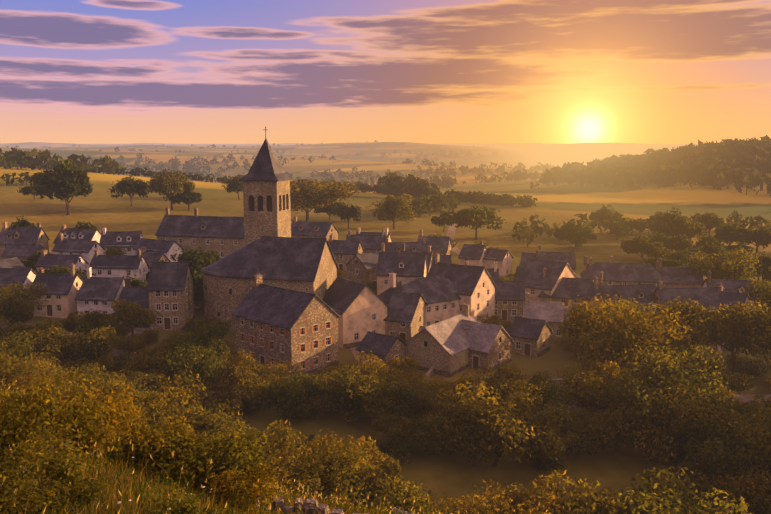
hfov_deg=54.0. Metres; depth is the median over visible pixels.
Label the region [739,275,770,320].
tree
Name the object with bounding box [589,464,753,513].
thicket tree
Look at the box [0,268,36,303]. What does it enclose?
house
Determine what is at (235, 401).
tree
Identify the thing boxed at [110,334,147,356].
garden shrub
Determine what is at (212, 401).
shrub
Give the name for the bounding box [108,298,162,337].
tree
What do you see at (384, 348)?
house
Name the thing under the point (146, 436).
bush
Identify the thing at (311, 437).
shrub
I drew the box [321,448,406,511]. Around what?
thicket tree
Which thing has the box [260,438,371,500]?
bush
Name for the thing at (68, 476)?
bush
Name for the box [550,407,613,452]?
tree
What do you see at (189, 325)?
garden tree
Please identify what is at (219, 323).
garden tree
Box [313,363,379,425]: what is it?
tree
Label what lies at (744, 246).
tree wood
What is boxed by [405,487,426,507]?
thicket tree
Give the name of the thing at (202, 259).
tree
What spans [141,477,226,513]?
bush
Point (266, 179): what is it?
church tower
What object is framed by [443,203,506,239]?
hill tree
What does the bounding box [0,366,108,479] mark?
bush
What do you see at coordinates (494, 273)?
house
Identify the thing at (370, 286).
garden shrub
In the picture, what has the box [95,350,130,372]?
garden shrub
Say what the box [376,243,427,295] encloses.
house
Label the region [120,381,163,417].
shrub
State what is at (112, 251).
garden tree
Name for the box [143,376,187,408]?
thicket tree
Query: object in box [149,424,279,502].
bush
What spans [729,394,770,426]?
thicket tree
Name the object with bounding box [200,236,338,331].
church
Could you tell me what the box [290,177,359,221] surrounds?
hill tree
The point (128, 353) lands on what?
tree
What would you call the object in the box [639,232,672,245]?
tree wood
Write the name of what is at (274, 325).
house front
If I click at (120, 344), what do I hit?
tree
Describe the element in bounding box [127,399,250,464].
thicket tree
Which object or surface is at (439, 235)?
tree belt
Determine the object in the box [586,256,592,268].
house
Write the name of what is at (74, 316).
garden shrub
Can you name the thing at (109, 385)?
shrub
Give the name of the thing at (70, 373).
slope tree
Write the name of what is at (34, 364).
shrub
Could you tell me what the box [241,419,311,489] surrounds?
shrub
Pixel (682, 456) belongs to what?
thicket tree
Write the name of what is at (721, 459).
tree
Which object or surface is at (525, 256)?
house
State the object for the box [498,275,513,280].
garden shrub
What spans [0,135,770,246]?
fields
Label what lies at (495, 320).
garden shrub
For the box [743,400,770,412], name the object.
tree
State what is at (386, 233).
house
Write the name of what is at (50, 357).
tree
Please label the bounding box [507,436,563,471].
thicket tree
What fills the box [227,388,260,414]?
thicket tree
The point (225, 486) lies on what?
bush
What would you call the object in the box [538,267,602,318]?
house
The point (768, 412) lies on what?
tree
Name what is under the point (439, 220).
hill tree
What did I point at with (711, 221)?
tree wood
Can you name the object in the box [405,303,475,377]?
house
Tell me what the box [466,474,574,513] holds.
thicket tree
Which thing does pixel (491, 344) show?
house
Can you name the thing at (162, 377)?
tree
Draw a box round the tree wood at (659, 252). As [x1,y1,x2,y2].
[648,246,673,260]
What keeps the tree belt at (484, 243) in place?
on the terrain at (456, 474)
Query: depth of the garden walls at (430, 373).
118.90 m
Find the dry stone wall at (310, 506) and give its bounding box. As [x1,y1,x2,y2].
[250,495,368,513]
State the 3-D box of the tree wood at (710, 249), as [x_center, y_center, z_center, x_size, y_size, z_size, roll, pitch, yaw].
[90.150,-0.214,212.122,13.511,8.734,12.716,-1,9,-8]
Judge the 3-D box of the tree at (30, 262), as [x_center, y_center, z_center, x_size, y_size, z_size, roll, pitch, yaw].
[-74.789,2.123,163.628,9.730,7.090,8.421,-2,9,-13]
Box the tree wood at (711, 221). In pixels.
[700,212,724,236]
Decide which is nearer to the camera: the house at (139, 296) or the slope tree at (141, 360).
the slope tree at (141, 360)
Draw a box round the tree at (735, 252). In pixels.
[715,251,752,262]
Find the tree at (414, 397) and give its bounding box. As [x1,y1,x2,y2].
[368,373,443,420]
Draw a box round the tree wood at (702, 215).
[696,212,719,230]
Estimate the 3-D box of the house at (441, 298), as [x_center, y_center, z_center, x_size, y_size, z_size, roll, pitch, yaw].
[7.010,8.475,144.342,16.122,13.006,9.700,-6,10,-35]
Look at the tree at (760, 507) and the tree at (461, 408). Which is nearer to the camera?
the tree at (760, 507)
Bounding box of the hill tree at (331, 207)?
[314,200,344,220]
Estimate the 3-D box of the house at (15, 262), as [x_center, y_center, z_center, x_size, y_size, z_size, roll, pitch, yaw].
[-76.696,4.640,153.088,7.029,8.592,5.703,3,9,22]
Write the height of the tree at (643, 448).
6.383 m
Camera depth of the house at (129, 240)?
180.66 m
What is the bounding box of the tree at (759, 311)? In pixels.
[741,300,770,370]
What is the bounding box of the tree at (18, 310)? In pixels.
[0,294,33,325]
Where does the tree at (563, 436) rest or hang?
on the terrain at (456, 474)
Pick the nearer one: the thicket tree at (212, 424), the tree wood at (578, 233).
the thicket tree at (212, 424)
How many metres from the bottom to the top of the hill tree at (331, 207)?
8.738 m
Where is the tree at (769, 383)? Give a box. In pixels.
[766,375,770,398]
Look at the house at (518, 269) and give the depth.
169.66 m
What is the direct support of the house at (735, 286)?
on the terrain at (456, 474)
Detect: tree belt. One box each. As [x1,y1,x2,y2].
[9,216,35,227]
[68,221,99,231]
[423,233,456,246]
[473,242,498,248]
[639,255,689,266]
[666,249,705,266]
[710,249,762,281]
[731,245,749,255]
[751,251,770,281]
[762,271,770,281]
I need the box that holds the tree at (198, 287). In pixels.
[193,268,205,310]
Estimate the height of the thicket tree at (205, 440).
4.519 m
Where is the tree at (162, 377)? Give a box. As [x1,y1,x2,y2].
[129,371,184,396]
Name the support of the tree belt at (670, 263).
on the terrain at (456, 474)
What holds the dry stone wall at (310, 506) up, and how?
on the terrain at (456, 474)
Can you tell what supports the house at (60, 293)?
on the terrain at (456, 474)
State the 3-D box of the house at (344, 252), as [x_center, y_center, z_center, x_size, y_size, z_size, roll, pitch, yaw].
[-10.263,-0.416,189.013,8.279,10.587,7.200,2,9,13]
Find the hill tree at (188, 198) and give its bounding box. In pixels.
[171,190,202,209]
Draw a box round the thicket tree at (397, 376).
[354,351,422,397]
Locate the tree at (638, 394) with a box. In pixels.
[605,358,732,445]
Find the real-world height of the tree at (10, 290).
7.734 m
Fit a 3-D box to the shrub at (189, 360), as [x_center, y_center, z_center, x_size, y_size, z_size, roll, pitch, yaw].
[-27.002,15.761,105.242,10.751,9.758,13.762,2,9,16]
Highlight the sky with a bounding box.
[0,0,770,143]
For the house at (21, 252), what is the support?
on the terrain at (456, 474)
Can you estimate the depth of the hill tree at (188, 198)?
267.65 m
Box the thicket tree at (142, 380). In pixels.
[118,369,173,399]
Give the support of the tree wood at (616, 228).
on the terrain at (456, 474)
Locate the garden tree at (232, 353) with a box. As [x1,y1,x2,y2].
[223,349,250,369]
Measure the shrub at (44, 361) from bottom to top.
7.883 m
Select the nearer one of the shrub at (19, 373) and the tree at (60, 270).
the shrub at (19, 373)
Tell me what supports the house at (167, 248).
on the terrain at (456, 474)
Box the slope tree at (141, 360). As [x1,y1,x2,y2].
[119,347,178,380]
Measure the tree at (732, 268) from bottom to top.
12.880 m
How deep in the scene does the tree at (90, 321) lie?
120.54 m
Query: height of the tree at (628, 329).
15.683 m
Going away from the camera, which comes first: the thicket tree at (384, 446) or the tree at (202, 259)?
the thicket tree at (384, 446)
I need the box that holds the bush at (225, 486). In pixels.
[205,464,291,513]
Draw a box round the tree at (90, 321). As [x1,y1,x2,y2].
[74,308,120,335]
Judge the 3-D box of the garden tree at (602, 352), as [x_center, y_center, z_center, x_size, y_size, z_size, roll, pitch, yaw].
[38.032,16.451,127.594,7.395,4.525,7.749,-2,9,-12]
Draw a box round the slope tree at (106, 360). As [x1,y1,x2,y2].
[94,354,118,375]
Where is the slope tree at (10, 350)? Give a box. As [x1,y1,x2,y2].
[0,331,36,391]
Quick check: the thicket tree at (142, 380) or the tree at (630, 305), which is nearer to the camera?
the thicket tree at (142, 380)
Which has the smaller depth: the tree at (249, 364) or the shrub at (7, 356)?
the shrub at (7, 356)
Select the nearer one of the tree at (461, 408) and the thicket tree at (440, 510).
the thicket tree at (440, 510)
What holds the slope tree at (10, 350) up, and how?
on the terrain at (456, 474)
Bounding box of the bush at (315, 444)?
[268,428,364,498]
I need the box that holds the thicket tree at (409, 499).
[355,461,464,513]
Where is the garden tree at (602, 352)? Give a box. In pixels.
[592,341,625,362]
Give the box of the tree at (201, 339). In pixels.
[165,321,231,361]
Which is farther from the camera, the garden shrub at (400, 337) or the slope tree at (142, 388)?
the garden shrub at (400, 337)
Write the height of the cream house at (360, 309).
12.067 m
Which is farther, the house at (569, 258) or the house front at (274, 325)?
the house at (569, 258)
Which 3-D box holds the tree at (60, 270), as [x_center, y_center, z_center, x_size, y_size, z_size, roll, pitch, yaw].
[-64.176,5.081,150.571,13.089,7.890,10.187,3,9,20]
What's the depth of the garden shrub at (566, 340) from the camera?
131.52 m
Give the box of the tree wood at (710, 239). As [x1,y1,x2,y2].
[691,234,726,252]
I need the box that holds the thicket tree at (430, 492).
[349,467,437,507]
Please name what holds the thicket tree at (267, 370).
on the terrain at (456, 474)
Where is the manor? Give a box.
[155,207,244,258]
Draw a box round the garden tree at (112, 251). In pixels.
[103,245,126,254]
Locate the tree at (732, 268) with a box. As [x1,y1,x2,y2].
[687,248,761,280]
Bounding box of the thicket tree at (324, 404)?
[282,389,335,419]
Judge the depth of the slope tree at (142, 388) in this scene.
95.48 m
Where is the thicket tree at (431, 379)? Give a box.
[409,376,445,403]
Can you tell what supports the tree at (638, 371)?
on the terrain at (456, 474)
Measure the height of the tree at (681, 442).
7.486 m
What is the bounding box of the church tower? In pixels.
[239,127,293,245]
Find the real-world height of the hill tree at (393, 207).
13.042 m
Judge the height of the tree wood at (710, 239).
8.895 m
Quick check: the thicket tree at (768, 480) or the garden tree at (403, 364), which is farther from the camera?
the garden tree at (403, 364)
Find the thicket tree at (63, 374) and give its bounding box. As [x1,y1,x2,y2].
[34,367,134,391]
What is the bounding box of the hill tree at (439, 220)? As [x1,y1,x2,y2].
[431,210,452,231]
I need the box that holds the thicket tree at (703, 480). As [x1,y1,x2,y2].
[653,437,767,507]
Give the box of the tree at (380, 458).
[352,435,410,506]
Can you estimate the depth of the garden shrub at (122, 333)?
128.74 m
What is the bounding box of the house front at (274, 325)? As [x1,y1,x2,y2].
[231,273,340,378]
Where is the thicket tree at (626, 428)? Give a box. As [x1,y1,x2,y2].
[580,378,713,463]
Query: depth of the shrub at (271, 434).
71.35 m
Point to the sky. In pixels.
(72, 71)
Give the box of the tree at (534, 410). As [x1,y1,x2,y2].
[502,400,559,439]
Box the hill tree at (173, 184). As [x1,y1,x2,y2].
[148,169,194,209]
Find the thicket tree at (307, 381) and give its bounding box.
[292,373,327,402]
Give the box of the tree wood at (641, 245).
[620,235,666,261]
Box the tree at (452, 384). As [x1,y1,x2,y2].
[426,373,491,418]
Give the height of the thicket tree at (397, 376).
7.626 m
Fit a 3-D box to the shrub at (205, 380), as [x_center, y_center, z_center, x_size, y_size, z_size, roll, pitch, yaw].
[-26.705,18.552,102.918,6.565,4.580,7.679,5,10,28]
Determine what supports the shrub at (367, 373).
on the terrain at (456, 474)
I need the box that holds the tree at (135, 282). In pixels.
[123,275,146,286]
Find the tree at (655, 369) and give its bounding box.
[627,344,725,394]
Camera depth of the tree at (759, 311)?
121.54 m
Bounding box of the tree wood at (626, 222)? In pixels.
[603,216,634,235]
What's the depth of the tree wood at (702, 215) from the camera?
282.27 m
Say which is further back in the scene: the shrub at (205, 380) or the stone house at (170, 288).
the stone house at (170, 288)
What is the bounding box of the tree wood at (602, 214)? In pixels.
[589,204,628,230]
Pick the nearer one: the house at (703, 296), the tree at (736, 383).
the tree at (736, 383)
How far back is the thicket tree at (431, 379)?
105.86 m
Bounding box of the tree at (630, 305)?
[572,296,670,344]
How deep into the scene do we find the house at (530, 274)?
159.99 m
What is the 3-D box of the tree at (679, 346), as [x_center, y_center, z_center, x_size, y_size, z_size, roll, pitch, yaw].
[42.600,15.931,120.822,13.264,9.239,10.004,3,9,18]
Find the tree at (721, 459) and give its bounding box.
[683,415,770,483]
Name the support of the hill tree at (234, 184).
on the terrain at (456, 474)
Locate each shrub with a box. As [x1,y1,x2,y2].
[0,353,11,367]
[0,354,26,382]
[0,371,65,399]
[1,362,45,386]
[4,352,71,385]
[6,353,97,392]
[26,373,139,413]
[27,371,123,382]
[64,324,78,332]
[67,310,98,326]
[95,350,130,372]
[101,370,206,447]
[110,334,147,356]
[111,327,125,336]
[119,365,168,386]
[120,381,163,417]
[138,329,159,344]
[156,339,231,393]
[161,393,195,412]
[163,400,302,465]
[174,379,213,405]
[189,384,228,420]
[194,299,203,306]
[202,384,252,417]
[204,370,237,387]
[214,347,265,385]
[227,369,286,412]
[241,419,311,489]
[250,372,326,418]
[254,360,304,399]
[294,432,315,444]
[306,363,357,394]
[321,360,356,378]
[335,361,389,390]
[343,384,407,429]
[350,468,433,508]
[354,366,395,382]
[359,278,376,294]
[391,333,406,342]
[478,314,511,327]
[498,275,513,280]
[553,333,599,352]
[570,303,583,315]
[665,494,714,513]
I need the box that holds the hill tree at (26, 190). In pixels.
[17,183,35,199]
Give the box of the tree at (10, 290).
[0,281,47,318]
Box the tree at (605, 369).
[562,358,619,410]
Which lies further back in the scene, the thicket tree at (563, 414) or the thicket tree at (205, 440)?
the thicket tree at (563, 414)
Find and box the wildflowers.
[117,457,211,513]
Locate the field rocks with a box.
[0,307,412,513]
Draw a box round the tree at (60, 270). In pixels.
[34,264,95,278]
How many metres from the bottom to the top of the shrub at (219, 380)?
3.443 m
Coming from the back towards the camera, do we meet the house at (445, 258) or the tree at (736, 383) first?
the house at (445, 258)
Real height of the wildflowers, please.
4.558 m
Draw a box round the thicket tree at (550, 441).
[434,378,565,466]
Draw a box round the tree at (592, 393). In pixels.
[555,365,636,415]
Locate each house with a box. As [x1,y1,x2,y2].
[0,221,49,259]
[0,257,26,267]
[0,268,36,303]
[1,244,47,271]
[28,263,83,318]
[34,249,88,277]
[51,232,104,266]
[53,224,100,244]
[75,266,130,316]
[89,248,148,284]
[99,227,143,254]
[116,277,149,327]
[132,238,183,261]
[141,246,170,273]
[146,262,194,330]
[291,216,338,239]
[323,276,389,348]
[328,234,363,273]
[345,251,380,290]
[346,228,385,252]
[355,331,406,371]
[356,227,392,241]
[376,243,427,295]
[378,272,460,325]
[383,291,427,340]
[384,237,427,251]
[400,242,433,275]
[405,303,475,377]
[417,229,452,254]
[426,253,496,322]
[432,255,451,263]
[458,244,487,265]
[462,319,513,372]
[465,260,498,280]
[480,240,513,277]
[493,280,524,321]
[508,316,552,357]
[514,266,522,280]
[515,258,577,301]
[519,252,551,266]
[522,291,570,342]
[536,244,575,272]
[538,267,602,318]
[580,255,666,286]
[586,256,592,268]
[592,276,658,303]
[614,294,658,314]
[653,281,724,312]
[654,260,703,286]
[701,270,757,305]
[701,284,755,350]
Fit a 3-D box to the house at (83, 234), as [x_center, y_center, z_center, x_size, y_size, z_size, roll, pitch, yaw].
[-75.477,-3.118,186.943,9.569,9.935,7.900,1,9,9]
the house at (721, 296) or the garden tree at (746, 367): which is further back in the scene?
the house at (721, 296)
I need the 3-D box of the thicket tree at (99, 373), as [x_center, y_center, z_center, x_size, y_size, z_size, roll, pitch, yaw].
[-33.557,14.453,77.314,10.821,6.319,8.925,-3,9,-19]
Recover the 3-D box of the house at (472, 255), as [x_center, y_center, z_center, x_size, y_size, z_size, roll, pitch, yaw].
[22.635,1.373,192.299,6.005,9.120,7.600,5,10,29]
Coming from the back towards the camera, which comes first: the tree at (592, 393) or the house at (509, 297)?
the house at (509, 297)
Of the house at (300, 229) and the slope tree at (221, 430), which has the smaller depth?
the slope tree at (221, 430)
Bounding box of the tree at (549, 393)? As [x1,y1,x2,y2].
[504,370,573,409]
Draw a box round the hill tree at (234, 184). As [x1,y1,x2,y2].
[221,174,244,199]
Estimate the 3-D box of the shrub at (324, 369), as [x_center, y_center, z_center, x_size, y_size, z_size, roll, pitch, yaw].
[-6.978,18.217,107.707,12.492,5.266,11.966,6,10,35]
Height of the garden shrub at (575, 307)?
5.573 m
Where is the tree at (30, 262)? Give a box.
[21,250,48,270]
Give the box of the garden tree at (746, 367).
[724,351,767,381]
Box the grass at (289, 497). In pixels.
[0,375,546,513]
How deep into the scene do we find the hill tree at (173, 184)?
265.68 m
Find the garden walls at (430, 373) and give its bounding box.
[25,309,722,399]
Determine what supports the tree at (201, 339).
on the terrain at (456, 474)
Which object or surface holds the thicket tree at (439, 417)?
on the terrain at (456, 474)
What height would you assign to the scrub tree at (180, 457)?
0.980 m
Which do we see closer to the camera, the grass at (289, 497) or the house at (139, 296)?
the grass at (289, 497)
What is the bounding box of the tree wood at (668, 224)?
[650,207,691,239]
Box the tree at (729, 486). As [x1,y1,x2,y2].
[705,471,768,513]
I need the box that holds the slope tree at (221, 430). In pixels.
[165,415,252,455]
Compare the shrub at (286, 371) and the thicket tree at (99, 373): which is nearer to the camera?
the thicket tree at (99, 373)
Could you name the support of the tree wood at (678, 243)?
on the terrain at (456, 474)
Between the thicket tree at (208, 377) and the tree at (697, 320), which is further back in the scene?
the tree at (697, 320)
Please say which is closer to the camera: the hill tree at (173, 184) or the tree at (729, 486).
the tree at (729, 486)
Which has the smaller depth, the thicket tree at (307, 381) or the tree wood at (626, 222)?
the thicket tree at (307, 381)
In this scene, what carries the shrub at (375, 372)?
on the terrain at (456, 474)
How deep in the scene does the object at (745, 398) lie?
115.14 m
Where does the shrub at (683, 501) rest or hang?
on the terrain at (456, 474)
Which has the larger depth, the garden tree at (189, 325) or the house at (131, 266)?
the house at (131, 266)
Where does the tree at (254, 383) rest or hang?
on the terrain at (456, 474)
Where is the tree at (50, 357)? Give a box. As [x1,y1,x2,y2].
[38,341,75,365]
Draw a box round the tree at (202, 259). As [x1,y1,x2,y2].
[172,246,220,275]
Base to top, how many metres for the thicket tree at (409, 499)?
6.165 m
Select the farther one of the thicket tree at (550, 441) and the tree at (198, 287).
the tree at (198, 287)
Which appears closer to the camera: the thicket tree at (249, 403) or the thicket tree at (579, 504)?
the thicket tree at (579, 504)
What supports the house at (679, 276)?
on the terrain at (456, 474)
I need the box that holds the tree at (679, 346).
[610,328,696,363]
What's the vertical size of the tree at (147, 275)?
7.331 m
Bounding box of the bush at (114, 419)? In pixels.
[8,383,150,464]
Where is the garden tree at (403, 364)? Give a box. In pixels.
[387,356,420,374]
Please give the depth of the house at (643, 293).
155.15 m
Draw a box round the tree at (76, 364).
[40,357,106,376]
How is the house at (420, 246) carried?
on the terrain at (456, 474)
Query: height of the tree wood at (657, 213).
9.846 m
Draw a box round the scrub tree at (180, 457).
[149,443,208,476]
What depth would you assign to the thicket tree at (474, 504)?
62.40 m
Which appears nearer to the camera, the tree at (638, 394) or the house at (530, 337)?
the tree at (638, 394)
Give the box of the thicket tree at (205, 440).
[191,425,239,465]
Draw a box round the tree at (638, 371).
[605,364,667,395]
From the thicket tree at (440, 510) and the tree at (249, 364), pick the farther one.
the tree at (249, 364)
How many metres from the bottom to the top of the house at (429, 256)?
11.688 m
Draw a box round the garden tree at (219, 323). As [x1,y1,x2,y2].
[196,314,233,337]
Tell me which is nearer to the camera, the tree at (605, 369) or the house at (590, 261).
the tree at (605, 369)
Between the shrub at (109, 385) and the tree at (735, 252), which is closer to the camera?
the shrub at (109, 385)
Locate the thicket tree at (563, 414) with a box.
[537,400,617,457]
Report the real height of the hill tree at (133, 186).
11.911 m
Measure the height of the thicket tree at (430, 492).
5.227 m
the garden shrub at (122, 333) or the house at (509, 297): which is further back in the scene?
the house at (509, 297)
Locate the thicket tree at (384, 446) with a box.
[365,423,442,464]
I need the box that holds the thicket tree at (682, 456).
[612,393,738,465]
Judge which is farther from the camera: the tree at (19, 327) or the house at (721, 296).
the house at (721, 296)
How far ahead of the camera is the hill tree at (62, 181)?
239.50 m
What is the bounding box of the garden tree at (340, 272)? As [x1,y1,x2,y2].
[337,268,344,276]
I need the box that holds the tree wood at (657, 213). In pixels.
[648,211,663,226]
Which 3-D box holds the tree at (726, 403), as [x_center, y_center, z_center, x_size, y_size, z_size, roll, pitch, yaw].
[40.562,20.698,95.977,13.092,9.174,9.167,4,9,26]
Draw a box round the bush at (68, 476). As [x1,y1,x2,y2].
[0,422,107,513]
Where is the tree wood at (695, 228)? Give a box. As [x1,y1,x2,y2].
[676,219,709,240]
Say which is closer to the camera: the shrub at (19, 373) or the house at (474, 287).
the shrub at (19, 373)
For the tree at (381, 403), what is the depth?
97.62 m
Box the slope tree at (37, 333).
[0,325,74,365]
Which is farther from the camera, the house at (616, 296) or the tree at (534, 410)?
the house at (616, 296)
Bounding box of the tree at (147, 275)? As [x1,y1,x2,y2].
[146,258,166,280]
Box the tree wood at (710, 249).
[683,241,727,263]
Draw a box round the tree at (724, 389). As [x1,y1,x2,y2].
[704,375,739,404]
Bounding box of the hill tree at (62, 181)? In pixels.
[28,159,93,214]
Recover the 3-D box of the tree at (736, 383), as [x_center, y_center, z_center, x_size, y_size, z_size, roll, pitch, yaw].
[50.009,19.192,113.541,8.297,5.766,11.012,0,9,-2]
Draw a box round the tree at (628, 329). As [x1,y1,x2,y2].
[558,293,693,376]
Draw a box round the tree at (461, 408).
[429,387,516,466]
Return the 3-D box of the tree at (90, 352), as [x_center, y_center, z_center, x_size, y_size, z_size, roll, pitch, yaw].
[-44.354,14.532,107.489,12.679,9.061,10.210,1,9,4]
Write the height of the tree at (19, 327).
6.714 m
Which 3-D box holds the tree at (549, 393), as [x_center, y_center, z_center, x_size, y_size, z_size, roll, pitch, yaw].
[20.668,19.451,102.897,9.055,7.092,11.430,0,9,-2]
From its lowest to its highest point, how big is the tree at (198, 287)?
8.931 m
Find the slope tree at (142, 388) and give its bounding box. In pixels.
[126,378,158,397]
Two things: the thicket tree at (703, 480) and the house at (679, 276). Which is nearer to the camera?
the thicket tree at (703, 480)
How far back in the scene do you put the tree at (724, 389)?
103.27 m
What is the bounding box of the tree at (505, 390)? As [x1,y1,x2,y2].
[461,362,542,418]
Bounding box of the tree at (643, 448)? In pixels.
[635,415,670,458]
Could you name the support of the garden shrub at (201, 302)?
on the terrain at (456, 474)
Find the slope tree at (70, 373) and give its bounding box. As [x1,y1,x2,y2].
[2,366,130,385]
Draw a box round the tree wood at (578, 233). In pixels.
[553,218,596,248]
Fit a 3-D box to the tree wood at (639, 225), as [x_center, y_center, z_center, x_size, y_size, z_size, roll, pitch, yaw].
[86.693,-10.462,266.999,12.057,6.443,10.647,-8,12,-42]
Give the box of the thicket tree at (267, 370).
[237,362,295,400]
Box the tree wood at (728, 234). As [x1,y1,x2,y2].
[713,222,753,245]
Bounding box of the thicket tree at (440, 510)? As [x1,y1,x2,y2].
[428,502,452,513]
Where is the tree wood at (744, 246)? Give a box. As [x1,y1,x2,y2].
[724,242,752,253]
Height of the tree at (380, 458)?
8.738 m
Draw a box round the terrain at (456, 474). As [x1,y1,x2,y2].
[0,142,770,513]
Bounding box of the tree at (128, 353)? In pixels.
[118,347,176,373]
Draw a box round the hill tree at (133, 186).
[107,175,151,205]
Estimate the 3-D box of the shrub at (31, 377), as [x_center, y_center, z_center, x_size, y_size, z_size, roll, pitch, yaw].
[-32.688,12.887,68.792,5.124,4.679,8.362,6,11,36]
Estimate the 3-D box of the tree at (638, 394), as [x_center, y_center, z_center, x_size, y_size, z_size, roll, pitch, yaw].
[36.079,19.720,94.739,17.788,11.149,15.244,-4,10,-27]
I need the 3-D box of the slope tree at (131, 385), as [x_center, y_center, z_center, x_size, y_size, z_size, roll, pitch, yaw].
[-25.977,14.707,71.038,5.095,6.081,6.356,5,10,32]
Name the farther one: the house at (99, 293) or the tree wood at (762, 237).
the tree wood at (762, 237)
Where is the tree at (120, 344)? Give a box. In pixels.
[78,330,123,354]
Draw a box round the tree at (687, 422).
[663,392,770,480]
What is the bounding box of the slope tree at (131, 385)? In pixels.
[95,381,136,416]
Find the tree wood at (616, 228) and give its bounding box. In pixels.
[608,221,629,239]
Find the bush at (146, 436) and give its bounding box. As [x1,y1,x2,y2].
[102,415,199,473]
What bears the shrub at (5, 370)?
on the terrain at (456, 474)
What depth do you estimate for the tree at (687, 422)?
85.30 m
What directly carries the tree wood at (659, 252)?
on the terrain at (456, 474)
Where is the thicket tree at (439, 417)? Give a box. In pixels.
[412,407,478,456]
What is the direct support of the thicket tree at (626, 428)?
on the terrain at (456, 474)
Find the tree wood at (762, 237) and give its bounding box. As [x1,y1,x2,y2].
[732,224,770,253]
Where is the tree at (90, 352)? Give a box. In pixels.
[25,325,120,372]
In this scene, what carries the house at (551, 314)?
on the terrain at (456, 474)
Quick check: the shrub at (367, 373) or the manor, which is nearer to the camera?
the shrub at (367, 373)
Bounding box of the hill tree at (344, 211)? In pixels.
[332,202,361,227]
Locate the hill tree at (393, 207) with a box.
[366,193,415,228]
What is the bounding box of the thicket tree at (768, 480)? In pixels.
[734,462,770,509]
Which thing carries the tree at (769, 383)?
on the terrain at (456, 474)
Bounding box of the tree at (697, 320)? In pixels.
[649,295,732,349]
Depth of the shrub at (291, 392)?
99.19 m
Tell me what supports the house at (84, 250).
on the terrain at (456, 474)
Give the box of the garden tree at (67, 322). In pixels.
[41,318,73,329]
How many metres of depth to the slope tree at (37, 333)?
107.78 m
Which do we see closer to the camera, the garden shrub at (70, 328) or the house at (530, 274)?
the garden shrub at (70, 328)
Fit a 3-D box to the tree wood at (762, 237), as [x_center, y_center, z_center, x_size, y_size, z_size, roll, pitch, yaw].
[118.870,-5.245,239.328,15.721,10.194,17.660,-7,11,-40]
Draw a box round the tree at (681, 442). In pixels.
[663,423,741,456]
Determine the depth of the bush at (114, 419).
12.38 m
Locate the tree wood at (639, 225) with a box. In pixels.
[628,218,646,234]
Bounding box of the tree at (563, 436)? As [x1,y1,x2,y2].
[527,415,579,467]
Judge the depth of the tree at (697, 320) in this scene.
123.11 m
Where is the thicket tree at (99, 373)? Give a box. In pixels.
[8,363,110,387]
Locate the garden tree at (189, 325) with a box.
[181,318,205,330]
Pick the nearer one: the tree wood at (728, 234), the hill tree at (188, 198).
the tree wood at (728, 234)
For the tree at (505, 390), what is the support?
on the terrain at (456, 474)
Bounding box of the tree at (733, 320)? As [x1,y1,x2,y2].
[700,300,770,364]
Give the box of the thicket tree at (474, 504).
[437,488,512,513]
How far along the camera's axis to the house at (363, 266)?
169.93 m
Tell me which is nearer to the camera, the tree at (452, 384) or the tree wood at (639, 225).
the tree at (452, 384)
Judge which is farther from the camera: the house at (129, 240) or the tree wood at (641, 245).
the tree wood at (641, 245)
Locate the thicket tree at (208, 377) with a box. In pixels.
[167,364,217,399]
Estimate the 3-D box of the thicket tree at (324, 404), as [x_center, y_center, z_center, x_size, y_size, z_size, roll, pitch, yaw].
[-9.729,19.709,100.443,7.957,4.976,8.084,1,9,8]
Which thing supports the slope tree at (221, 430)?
on the terrain at (456, 474)
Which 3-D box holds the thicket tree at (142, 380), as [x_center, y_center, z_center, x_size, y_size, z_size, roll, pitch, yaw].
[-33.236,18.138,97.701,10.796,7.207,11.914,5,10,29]
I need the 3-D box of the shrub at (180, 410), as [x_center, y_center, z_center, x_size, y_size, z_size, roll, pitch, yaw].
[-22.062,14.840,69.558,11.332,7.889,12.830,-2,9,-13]
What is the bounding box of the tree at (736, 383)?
[713,363,755,394]
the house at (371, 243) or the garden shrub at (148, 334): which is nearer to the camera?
the garden shrub at (148, 334)
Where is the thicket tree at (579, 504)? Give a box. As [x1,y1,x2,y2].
[492,469,632,513]
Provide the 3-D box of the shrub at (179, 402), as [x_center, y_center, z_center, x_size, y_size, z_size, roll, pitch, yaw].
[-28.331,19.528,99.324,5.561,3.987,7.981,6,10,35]
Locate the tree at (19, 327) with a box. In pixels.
[0,319,63,347]
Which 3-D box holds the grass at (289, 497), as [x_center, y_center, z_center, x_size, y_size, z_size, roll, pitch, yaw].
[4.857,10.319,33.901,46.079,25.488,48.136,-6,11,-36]
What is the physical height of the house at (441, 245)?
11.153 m
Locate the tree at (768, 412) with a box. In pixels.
[678,406,770,469]
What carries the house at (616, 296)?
on the terrain at (456, 474)
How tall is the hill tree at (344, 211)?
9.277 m
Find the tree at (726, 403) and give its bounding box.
[676,384,754,417]
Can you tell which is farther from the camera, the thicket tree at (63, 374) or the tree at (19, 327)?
the tree at (19, 327)
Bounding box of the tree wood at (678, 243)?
[665,234,695,252]
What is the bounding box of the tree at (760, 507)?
[745,490,770,513]

